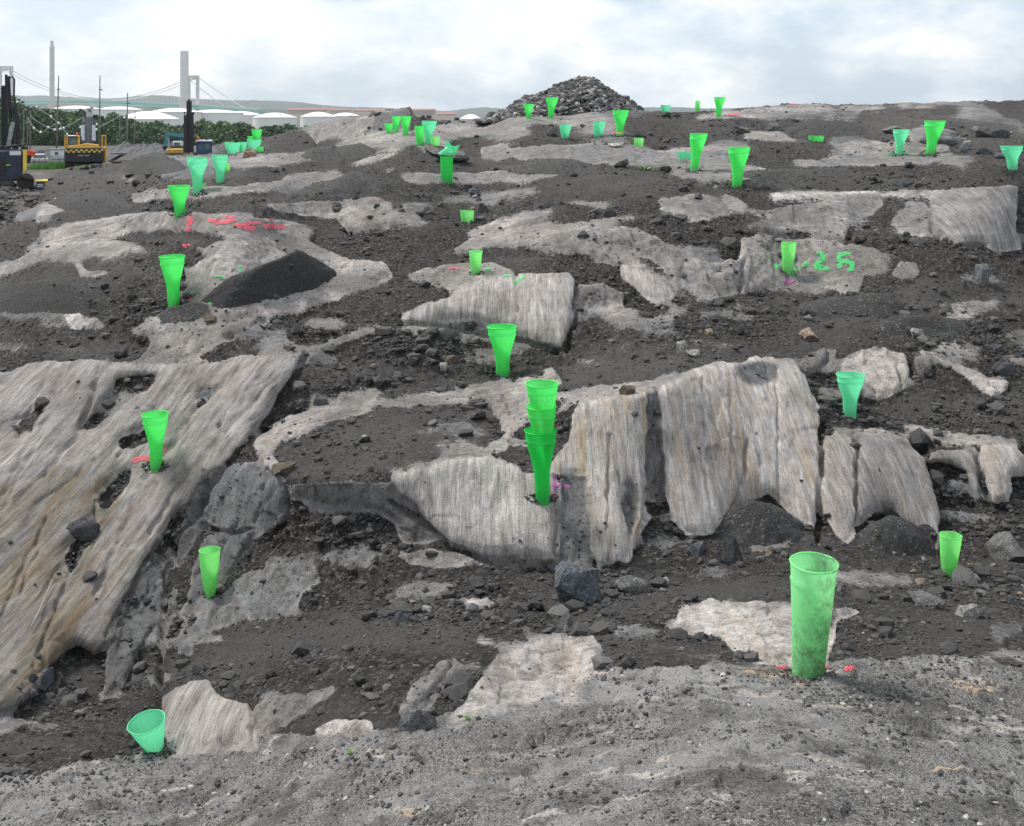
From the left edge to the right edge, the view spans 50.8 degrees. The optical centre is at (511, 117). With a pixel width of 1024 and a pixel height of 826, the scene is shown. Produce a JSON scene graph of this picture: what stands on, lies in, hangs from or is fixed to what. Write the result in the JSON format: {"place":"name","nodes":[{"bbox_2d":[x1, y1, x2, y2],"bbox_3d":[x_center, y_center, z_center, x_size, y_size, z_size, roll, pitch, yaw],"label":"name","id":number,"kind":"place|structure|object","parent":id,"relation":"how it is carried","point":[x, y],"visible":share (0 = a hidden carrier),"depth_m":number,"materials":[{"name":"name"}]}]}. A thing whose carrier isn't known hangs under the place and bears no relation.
{"place":"outdoors","nodes":[
{"label":"outdoors","id":0,"kind":"place"},
{"bbox_2d":[27,161,91,169],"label":"grass","id":1,"kind":"structure","parent":0,"point":[48,166],"depth_m":80.53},
{"bbox_2d":[0,125,299,233],"bbox_3d":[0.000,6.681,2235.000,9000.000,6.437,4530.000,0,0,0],"label":"yard ground","id":2,"kind":"structure","parent":0,"point":[42,174],"depth_m":75.41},
{"bbox_2d":[0,74,33,189],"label":"drill rig","id":3,"kind":"object","parent":2,"relation":"on","point":[13,163],"visible":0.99,"depth_m":56.78,"materials":[{"name":"blue paint"}]},
{"bbox_2d":[0,184,41,235],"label":"yard rubble","id":4,"kind":"object","parent":2,"relation":"on","point":[9,208],"visible":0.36,"depth_m":47.47,"materials":[{"name":"stone"}]},
{"bbox_2d":[35,179,47,190],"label":"tool container","id":5,"kind":"object","parent":2,"relation":"on","point":[41,183],"visible":0.48,"depth_m":56.24,"materials":[{"name":"metal"}]},
{"bbox_2d":[49,41,54,108],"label":"chimney","id":6,"kind":"object","parent":2,"relation":"on","point":[51,76],"visible":0.84,"depth_m":898.61,"materials":[{"name":"concrete"}]},
{"bbox_2d":[50,148,64,158],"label":"site hut","id":7,"kind":"object","parent":2,"relation":"on","point":[56,153],"visible":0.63,"depth_m":101.38,"materials":[{"name":"white paint"}]},
{"bbox_2d":[56,75,59,147],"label":"wooden pole","id":8,"kind":"object","parent":2,"relation":"on","point":[58,89],"visible":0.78,"depth_m":114.61,"materials":[{"name":"brown wood"}]},
{"bbox_2d":[47,101,89,108],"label":"building","id":9,"kind":"structure","parent":2,"relation":"on","point":[61,105],"depth_m":1900.00,"materials":[{"name":"white tile"}]},
{"bbox_2d":[50,106,102,119],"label":"oil tank","id":10,"kind":"object","parent":2,"relation":"on","point":[95,111],"visible":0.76,"depth_m":647.05,"materials":[{"name":"metal"}]},
{"bbox_2d":[64,106,106,168],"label":"excavator","id":11,"kind":"object","parent":2,"relation":"on","point":[88,151],"visible":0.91,"depth_m":80.81,"materials":[{"name":"yellow metal"}]},
{"bbox_2d":[101,106,142,118],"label":"oil tank","id":12,"kind":"object","parent":2,"relation":"on","point":[120,110],"visible":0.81,"depth_m":763.09,"materials":[{"name":"metal"}]},
{"bbox_2d":[0,66,260,112],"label":"suspension bridge","id":13,"kind":"structure","parent":2,"relation":"on","point":[153,104],"depth_m":1095.63,"materials":[{"name":"metal"}]},
{"bbox_2d":[107,141,172,154],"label":"rubble bank","id":14,"kind":"structure","parent":2,"relation":"on","point":[130,148],"depth_m":115.29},
{"bbox_2d":[123,111,179,125],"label":"oil tank","id":15,"kind":"object","parent":2,"relation":"on","point":[148,116],"visible":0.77,"depth_m":566.71,"materials":[{"name":"metal"}]},
{"bbox_2d":[0,95,308,145],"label":"woodland","id":16,"kind":"object","parent":2,"relation":"on","point":[218,132],"visible":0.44,"depth_m":206.33,"materials":[{"name":"green plant"}]},
{"bbox_2d":[163,132,183,152],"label":"teal excavator","id":17,"kind":"object","parent":2,"relation":"on","point":[177,144],"visible":0.73,"depth_m":113.04,"materials":[{"name":"paint"}]},
{"bbox_2d":[154,108,201,125],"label":"oil tank","id":18,"kind":"object","parent":2,"relation":"on","point":[177,113],"visible":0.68,"depth_m":703.53,"materials":[{"name":"metal"}]},
{"bbox_2d":[180,51,188,108],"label":"chimney","id":19,"kind":"object","parent":2,"relation":"on","point":[184,76],"visible":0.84,"depth_m":817.32,"materials":[{"name":"concrete"}]},
{"bbox_2d":[164,99,212,154],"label":"mast drill rig","id":20,"kind":"object","parent":2,"relation":"on","point":[202,146],"visible":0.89,"depth_m":105.08,"materials":[{"name":"black paint"}]},
{"bbox_2d":[202,141,233,154],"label":"rubble bank","id":21,"kind":"structure","parent":2,"relation":"on","point":[220,147],"depth_m":112.68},
{"bbox_2d":[199,110,243,123],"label":"oil tank","id":22,"kind":"object","parent":2,"relation":"on","point":[215,116],"visible":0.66,"depth_m":724.39,"materials":[{"name":"metal"}]},
{"bbox_2d":[236,111,260,126],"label":"oil tank","id":23,"kind":"object","parent":2,"relation":"on","point":[248,118],"visible":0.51,"depth_m":763.85,"materials":[{"name":"metal"}]},
{"bbox_2d":[252,113,296,128],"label":"oil tank","id":24,"kind":"object","parent":2,"relation":"on","point":[270,119],"visible":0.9,"depth_m":602.51,"materials":[{"name":"metal"}]},
{"bbox_2d":[286,108,329,124],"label":"bridge","id":25,"kind":"structure","parent":2,"relation":"on","point":[297,112],"depth_m":1500.00,"materials":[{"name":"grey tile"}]},
{"bbox_2d":[300,112,336,127],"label":"oil tank","id":26,"kind":"object","parent":2,"relation":"on","point":[309,119],"visible":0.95,"depth_m":702.33,"materials":[{"name":"metal"}]},
{"bbox_2d":[353,109,384,115],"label":"building","id":27,"kind":"structure","parent":2,"relation":"on","point":[364,112],"depth_m":1700.00,"materials":[{"name":"grey tile"}]},
{"bbox_2d":[412,109,435,119],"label":"building","id":28,"kind":"structure","parent":2,"relation":"on","point":[421,112],"depth_m":1350.00,"materials":[{"name":"grey tile"}]},
{"bbox_2d":[437,113,456,119],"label":"building","id":29,"kind":"structure","parent":2,"relation":"on","point":[446,116],"depth_m":1500.00,"materials":[{"name":"grey tile"}]},
{"bbox_2d":[22,104,436,119],"bbox_3d":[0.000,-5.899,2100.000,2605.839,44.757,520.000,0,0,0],"label":"water","id":30,"kind":"structure","parent":0,"point":[149,108],"depth_m":2031.56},
{"bbox_2d":[15,95,749,118],"bbox_3d":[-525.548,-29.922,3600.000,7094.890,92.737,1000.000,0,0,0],"label":"hills","id":31,"kind":"structure","parent":0,"point":[480,112],"depth_m":3423.35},
{"bbox_2d":[0,100,1023,825],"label":"rock ground","id":32,"kind":"structure","parent":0,"point":[612,458],"depth_m":9.43,"materials":[{"name":"stone"}]},
{"bbox_2d":[40,667,53,691],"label":"loose rock","id":33,"kind":"object","parent":32,"relation":"on","point":[47,678],"visible":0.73,"depth_m":7.91,"materials":[{"name":"stone"}]},
{"bbox_2d":[0,277,115,315],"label":"gravel heap","id":34,"kind":"object","parent":32,"relation":"on","point":[44,301],"visible":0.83,"depth_m":14.35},
{"bbox_2d":[66,518,99,541],"bbox_3d":[-3.890,3.753,9.762,0.298,0.251,0.147,9,-13,-20],"label":"loose rock","id":35,"kind":"object","parent":32,"relation":"on","point":[79,529],"visible":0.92,"depth_m":9.73,"materials":[{"name":"stone"}]},
{"bbox_2d":[48,188,132,214],"bbox_3d":[-9.619,1.985,24.415,1.707,0.760,11.951,0,0,-30],"label":"gravel heap","id":36,"kind":"object","parent":32,"relation":"on","point":[107,200],"visible":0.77,"depth_m":23.79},
{"bbox_2d":[127,709,164,752],"bbox_3d":[-2.258,3.857,6.705,0.226,0.238,0.221,-5,9,0],"label":"hole funnel","id":37,"kind":"object","parent":32,"relation":"on","point":[146,729],"visible":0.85,"depth_m":6.70,"materials":[{"name":"green plastic"}]},
{"bbox_2d":[120,152,186,175],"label":"gravel heap","id":38,"kind":"object","parent":32,"relation":"on","point":[152,162],"visible":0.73,"depth_m":27.80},
{"bbox_2d":[141,410,168,473],"bbox_3d":[-3.451,3.148,10.433,0.255,0.578,0.266,0,0,0],"label":"hole funnel","id":39,"kind":"object","parent":32,"relation":"on","point":[154,423],"visible":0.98,"depth_m":10.37,"materials":[{"name":"green plastic"}]},
{"bbox_2d":[159,254,184,306],"bbox_3d":[-4.086,1.997,12.971,0.300,0.677,0.328,0,0,0],"label":"hole funnel","id":40,"kind":"object","parent":32,"relation":"on","point":[171,265],"visible":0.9,"depth_m":12.90,"materials":[{"name":"green plastic"}]},
{"bbox_2d":[168,185,189,218],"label":"hole funnel","id":41,"kind":"object","parent":32,"relation":"on","point":[179,194],"visible":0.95,"depth_m":16.33,"materials":[{"name":"green plastic"}]},
{"bbox_2d":[157,302,210,323],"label":"gravel heap","id":42,"kind":"object","parent":32,"relation":"on","point":[188,311],"visible":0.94,"depth_m":12.53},
{"bbox_2d":[187,157,207,194],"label":"hole funnel","id":43,"kind":"object","parent":32,"relation":"on","point":[197,166],"visible":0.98,"depth_m":17.69,"materials":[{"name":"green plastic"}]},
{"bbox_2d":[199,546,220,598],"bbox_3d":[-2.530,3.820,9.026,0.179,0.421,0.163,0,0,0],"label":"hole funnel","id":44,"kind":"object","parent":32,"relation":"on","point":[209,557],"visible":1,"depth_m":8.98,"materials":[{"name":"green plastic"}]},
{"bbox_2d":[211,155,227,182],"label":"hole funnel","id":45,"kind":"object","parent":32,"relation":"on","point":[219,162],"visible":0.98,"depth_m":19.18,"materials":[{"name":"green plastic"}]},
{"bbox_2d":[224,142,240,154],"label":"hole funnel","id":46,"kind":"object","parent":32,"relation":"on","point":[232,147],"visible":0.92,"depth_m":27.67,"materials":[{"name":"green plastic"}]},
{"bbox_2d":[247,139,261,149],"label":"hole funnel","id":47,"kind":"object","parent":32,"relation":"on","point":[254,144],"visible":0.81,"depth_m":26.91,"materials":[{"name":"green plastic"}]},
{"bbox_2d":[201,250,336,307],"bbox_3d":[-2.893,2.108,13.694,1.022,0.788,2.999,0,0,30],"label":"gravel heap","id":48,"kind":"object","parent":32,"relation":"on","point":[292,281],"visible":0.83,"depth_m":13.17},
{"bbox_2d":[272,461,295,475],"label":"loose rock","id":49,"kind":"object","parent":32,"relation":"on","point":[281,468],"visible":1,"depth_m":9.14,"materials":[{"name":"stone"}]},
{"bbox_2d":[313,394,327,405],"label":"loose rock","id":50,"kind":"object","parent":32,"relation":"on","point":[320,399],"visible":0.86,"depth_m":10.91,"materials":[{"name":"stone"}]},
{"bbox_2d":[301,146,342,163],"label":"gravel heap","id":51,"kind":"object","parent":32,"relation":"on","point":[330,155],"visible":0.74,"depth_m":25.60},
{"bbox_2d":[285,172,391,201],"bbox_3d":[-2.928,1.237,18.417,2.188,0.617,3.628,0,0,0],"label":"gravel heap","id":52,"kind":"object","parent":32,"relation":"on","point":[356,184],"visible":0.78,"depth_m":18.26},
{"bbox_2d":[334,142,375,159],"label":"gravel heap","id":53,"kind":"object","parent":32,"relation":"on","point":[355,151],"visible":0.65,"depth_m":24.90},
{"bbox_2d":[393,611,409,623],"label":"loose rock","id":54,"kind":"object","parent":32,"relation":"on","point":[399,617],"visible":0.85,"depth_m":7.07,"materials":[{"name":"stone"}]},
{"bbox_2d":[400,116,410,135],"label":"hole funnel","id":55,"kind":"object","parent":32,"relation":"on","point":[405,121],"visible":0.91,"depth_m":26.58,"materials":[{"name":"green plastic"}]},
{"bbox_2d":[398,709,436,731],"bbox_3d":[-0.440,2.805,5.035,0.149,0.122,0.121,0,0,-39],"label":"loose rock","id":56,"kind":"object","parent":32,"relation":"on","point":[411,720],"visible":0.92,"depth_m":5.00,"materials":[{"name":"stone"}]},
{"bbox_2d":[414,126,423,145],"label":"hole funnel","id":57,"kind":"object","parent":32,"relation":"on","point":[419,131],"visible":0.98,"depth_m":23.59,"materials":[{"name":"green plastic"}]},
{"bbox_2d":[422,121,436,143],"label":"hole funnel","id":58,"kind":"object","parent":32,"relation":"on","point":[429,127],"visible":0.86,"depth_m":23.75,"materials":[{"name":"green plastic"}]},
{"bbox_2d":[423,142,468,161],"bbox_3d":[-1.420,0.775,23.061,1.003,0.339,0.987,9,4,-17],"label":"loose rock","id":59,"kind":"object","parent":32,"relation":"on","point":[460,156],"visible":0.58,"depth_m":22.79,"materials":[{"name":"stone"}]},
{"bbox_2d":[438,141,458,183],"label":"hole funnel","id":60,"kind":"object","parent":32,"relation":"on","point":[446,162],"visible":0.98,"depth_m":19.93,"materials":[{"name":"green plastic"}]},
{"bbox_2d":[460,210,473,222],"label":"hole funnel","id":61,"kind":"object","parent":32,"relation":"on","point":[467,216],"visible":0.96,"depth_m":16.98,"materials":[{"name":"green plastic"}]},
{"bbox_2d":[469,250,482,274],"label":"hole funnel","id":62,"kind":"object","parent":32,"relation":"on","point":[475,259],"visible":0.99,"depth_m":13.80,"materials":[{"name":"green plastic"}]},
{"bbox_2d":[1,120,970,554],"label":"heap gravel","id":63,"kind":"structure","parent":32,"relation":"on","point":[933,534],"depth_m":13.56,"materials":[{"name":"stone"}]},
{"bbox_2d":[487,324,516,377],"bbox_3d":[-0.113,2.641,12.058,0.341,0.628,0.316,0,0,0],"label":"hole funnel","id":64,"kind":"object","parent":32,"relation":"on","point":[502,337],"visible":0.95,"depth_m":11.99,"materials":[{"name":"green plastic"}]},
{"bbox_2d":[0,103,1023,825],"bbox_3d":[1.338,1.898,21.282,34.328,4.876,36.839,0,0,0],"label":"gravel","id":65,"kind":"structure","parent":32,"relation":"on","point":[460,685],"depth_m":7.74,"materials":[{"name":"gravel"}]},
{"bbox_2d":[523,104,533,118],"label":"hole funnel","id":66,"kind":"object","parent":32,"relation":"on","point":[528,108],"visible":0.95,"depth_m":29.64,"materials":[{"name":"green plastic"}]},
{"bbox_2d":[524,427,556,505],"bbox_3d":[0.222,2.716,8.362,0.258,0.592,0.237,0,0,0],"label":"hole funnel","id":67,"kind":"object","parent":32,"relation":"on","point":[541,449],"visible":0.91,"depth_m":8.30,"materials":[{"name":"green plastic"}]},
{"bbox_2d":[526,403,556,434],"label":"hole funnel","id":68,"kind":"object","parent":67,"relation":"on","point":[542,422],"visible":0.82,"depth_m":8.28,"materials":[{"name":"green plastic"}]},
{"bbox_2d":[525,379,558,409],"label":"hole funnel","id":69,"kind":"object","parent":68,"relation":"on","point":[542,394],"visible":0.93,"depth_m":8.28,"materials":[{"name":"green plastic"}]},
{"bbox_2d":[546,97,557,117],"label":"hole funnel","id":70,"kind":"object","parent":32,"relation":"on","point":[551,102],"visible":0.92,"depth_m":30.50,"materials":[{"name":"green plastic"}]},
{"bbox_2d":[502,158,602,174],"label":"gravel heap","id":71,"kind":"object","parent":32,"relation":"on","point":[551,165],"visible":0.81,"depth_m":19.80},
{"bbox_2d":[475,76,641,123],"bbox_3d":[1.644,-0.548,32.873,5.490,1.484,3.386,0,0,0],"label":"mound rubble","id":72,"kind":"object","parent":32,"relation":"on","point":[582,89],"visible":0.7,"depth_m":32.12,"materials":[{"name":"stone"}]},
{"bbox_2d":[559,125,571,138],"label":"hole funnel","id":73,"kind":"object","parent":32,"relation":"on","point":[565,130],"visible":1,"depth_m":25.12,"materials":[{"name":"green plastic"}]},
{"bbox_2d":[555,561,600,604],"bbox_3d":[0.429,3.206,7.296,0.328,0.388,0.279,6,3,-9],"label":"loose rock","id":74,"kind":"object","parent":32,"relation":"on","point":[577,582],"visible":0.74,"depth_m":7.21,"materials":[{"name":"stone"}]},
{"bbox_2d":[134,133,1022,757],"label":"drill cuttings","id":75,"kind":"object","parent":32,"relation":"on","point":[494,375],"visible":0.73,"depth_m":10.52,"materials":[{"name":"stone"}]},
{"bbox_2d":[593,121,605,136],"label":"hole funnel","id":76,"kind":"object","parent":32,"relation":"on","point":[598,126],"visible":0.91,"depth_m":25.27,"materials":[{"name":"green plastic"}]},
{"bbox_2d":[613,110,628,135],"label":"hole funnel","id":77,"kind":"object","parent":32,"relation":"on","point":[620,116],"visible":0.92,"depth_m":24.87,"materials":[{"name":"green plastic"}]},
{"bbox_2d":[619,385,635,394],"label":"loose rock","id":78,"kind":"object","parent":32,"relation":"on","point":[626,389],"visible":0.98,"depth_m":9.18,"materials":[{"name":"stone"}]},
{"bbox_2d":[614,575,650,593],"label":"loose rock","id":79,"kind":"object","parent":32,"relation":"on","point":[632,584],"visible":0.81,"depth_m":7.35,"materials":[{"name":"stone"}]},
{"bbox_2d":[675,340,686,355],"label":"loose rock","id":80,"kind":"object","parent":32,"relation":"on","point":[681,347],"visible":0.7,"depth_m":11.21,"materials":[{"name":"stone"}]},
{"bbox_2d":[687,541,706,555],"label":"loose rock","id":81,"kind":"object","parent":32,"relation":"on","point":[697,548],"visible":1,"depth_m":8.17,"materials":[{"name":"stone"}]},
{"bbox_2d":[690,133,707,169],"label":"hole funnel","id":82,"kind":"object","parent":32,"relation":"on","point":[697,141],"visible":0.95,"depth_m":19.17,"materials":[{"name":"green plastic"}]},
{"bbox_2d":[714,97,724,116],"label":"hole funnel","id":83,"kind":"object","parent":32,"relation":"on","point":[719,102],"visible":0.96,"depth_m":29.59,"materials":[{"name":"green plastic"}]},
{"bbox_2d":[720,534,743,565],"bbox_3d":[1.633,3.265,8.044,0.176,0.311,0.110,-7,-9,4],"label":"loose rock","id":84,"kind":"object","parent":32,"relation":"on","point":[730,552],"visible":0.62,"depth_m":8.02,"materials":[{"name":"stone"}]},
{"bbox_2d":[727,147,750,187],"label":"hole funnel","id":85,"kind":"object","parent":32,"relation":"on","point":[738,156],"visible":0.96,"depth_m":17.85,"materials":[{"name":"green plastic"}]},
{"bbox_2d":[711,500,803,547],"bbox_3d":[1.983,3.300,8.669,1.028,0.383,0.858,0,0,0],"label":"gravel heap","id":86,"kind":"object","parent":32,"relation":"on","point":[750,523],"visible":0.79,"depth_m":8.60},
{"bbox_2d":[781,242,796,274],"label":"hole funnel","id":87,"kind":"object","parent":32,"relation":"on","point":[788,251],"visible":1,"depth_m":14.20,"materials":[{"name":"green plastic"}]},
{"bbox_2d":[743,167,854,184],"bbox_3d":[5.226,1.054,19.122,4.441,0.322,1.441,0,0,-29],"label":"gravel heap","id":88,"kind":"object","parent":32,"relation":"on","point":[784,174],"visible":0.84,"depth_m":18.73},
{"bbox_2d":[799,327,818,340],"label":"loose rock","id":89,"kind":"object","parent":32,"relation":"on","point":[807,333],"visible":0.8,"depth_m":12.03,"materials":[{"name":"stone"}]},
{"bbox_2d":[789,552,838,678],"bbox_3d":[1.500,2.508,5.355,0.239,0.609,0.263,0,0,0],"label":"hole funnel","id":90,"kind":"object","parent":32,"relation":"on","point":[813,579],"visible":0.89,"depth_m":5.28,"materials":[{"name":"green plastic"}]},
{"bbox_2d":[780,120,866,138],"bbox_3d":[7.686,0.346,26.455,2.558,0.579,4.017,0,0,17],"label":"rock","id":91,"kind":"object","parent":32,"relation":"on","point":[836,127],"visible":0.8,"depth_m":25.89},
{"bbox_2d":[836,371,864,418],"bbox_3d":[3.295,2.724,10.502,0.279,0.453,0.276,0,0,0],"label":"hole funnel","id":92,"kind":"object","parent":32,"relation":"on","point":[850,383],"visible":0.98,"depth_m":10.44,"materials":[{"name":"green plastic"}]},
{"bbox_2d":[799,293,908,318],"bbox_3d":[4.122,2.268,12.991,1.474,0.374,1.093,0,0,15],"label":"gravel heap","id":93,"kind":"object","parent":32,"relation":"on","point":[872,302],"visible":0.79,"depth_m":12.76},
{"bbox_2d":[855,515,939,556],"bbox_3d":[3.116,3.445,8.746,1.417,0.376,0.693,0,0,-17],"label":"gravel heap","id":94,"kind":"object","parent":32,"relation":"on","point":[891,525],"visible":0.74,"depth_m":8.66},
{"bbox_2d":[893,129,909,154],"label":"hole funnel","id":95,"kind":"object","parent":32,"relation":"on","point":[900,136],"visible":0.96,"depth_m":21.96,"materials":[{"name":"green plastic"}]},
{"bbox_2d":[870,315,969,340],"bbox_3d":[4.601,2.373,12.207,1.442,0.298,0.677,0,0,8],"label":"gravel heap","id":96,"kind":"object","parent":32,"relation":"on","point":[897,325],"visible":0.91,"depth_m":12.09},
{"bbox_2d":[907,590,946,608],"bbox_3d":[2.816,3.285,7.343,0.245,0.094,0.241,2,4,-21],"label":"loose rock","id":97,"kind":"object","parent":32,"relation":"on","point":[922,597],"visible":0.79,"depth_m":7.30,"materials":[{"name":"stone"}]},
{"bbox_2d":[924,121,945,153],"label":"hole funnel","id":98,"kind":"object","parent":32,"relation":"on","point":[933,130],"visible":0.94,"depth_m":21.85,"materials":[{"name":"green plastic"}]},
{"bbox_2d":[919,130,960,144],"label":"loose rock","id":99,"kind":"object","parent":32,"relation":"on","point":[948,137],"visible":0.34,"depth_m":23.06,"materials":[{"name":"stone"}]},
{"bbox_2d":[939,531,962,576],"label":"hole funnel","id":100,"kind":"object","parent":32,"relation":"on","point":[950,544],"visible":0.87,"depth_m":8.08,"materials":[{"name":"green plastic"}]},
{"bbox_2d":[955,604,985,617],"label":"loose rock","id":101,"kind":"object","parent":32,"relation":"on","point":[972,611],"visible":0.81,"depth_m":7.03,"materials":[{"name":"stone"}]},
{"bbox_2d":[969,126,991,136],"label":"loose rock","id":102,"kind":"object","parent":32,"relation":"on","point":[977,131],"visible":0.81,"depth_m":23.54,"materials":[{"name":"stone"}]},
{"bbox_2d":[973,264,990,284],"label":"loose rock","id":103,"kind":"object","parent":32,"relation":"on","point":[981,274],"visible":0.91,"depth_m":13.43,"materials":[{"name":"stone"}]},
{"bbox_2d":[991,129,1009,137],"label":"loose rock","id":104,"kind":"object","parent":32,"relation":"on","point":[1001,133],"visible":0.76,"depth_m":23.39,"materials":[{"name":"stone"}]},
{"bbox_2d":[992,360,1015,377],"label":"loose rock","id":105,"kind":"object","parent":32,"relation":"on","point":[1002,368],"visible":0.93,"depth_m":11.09,"materials":[{"name":"stone"}]},
{"bbox_2d":[986,531,1023,560],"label":"loose rock","id":106,"kind":"object","parent":32,"relation":"on","point":[1004,545],"visible":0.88,"depth_m":8.49,"materials":[{"name":"stone"}]},
{"bbox_2d":[1000,146,1023,169],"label":"hole funnel","id":107,"kind":"object","parent":32,"relation":"on","point":[1011,154],"visible":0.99,"depth_m":17.77,"materials":[{"name":"green plastic"}]},
{"bbox_2d":[0,0,1023,110],"label":"sky","id":108,"kind":"structure","parent":0,"point":[442,55],"materials":[{"name":"white"}]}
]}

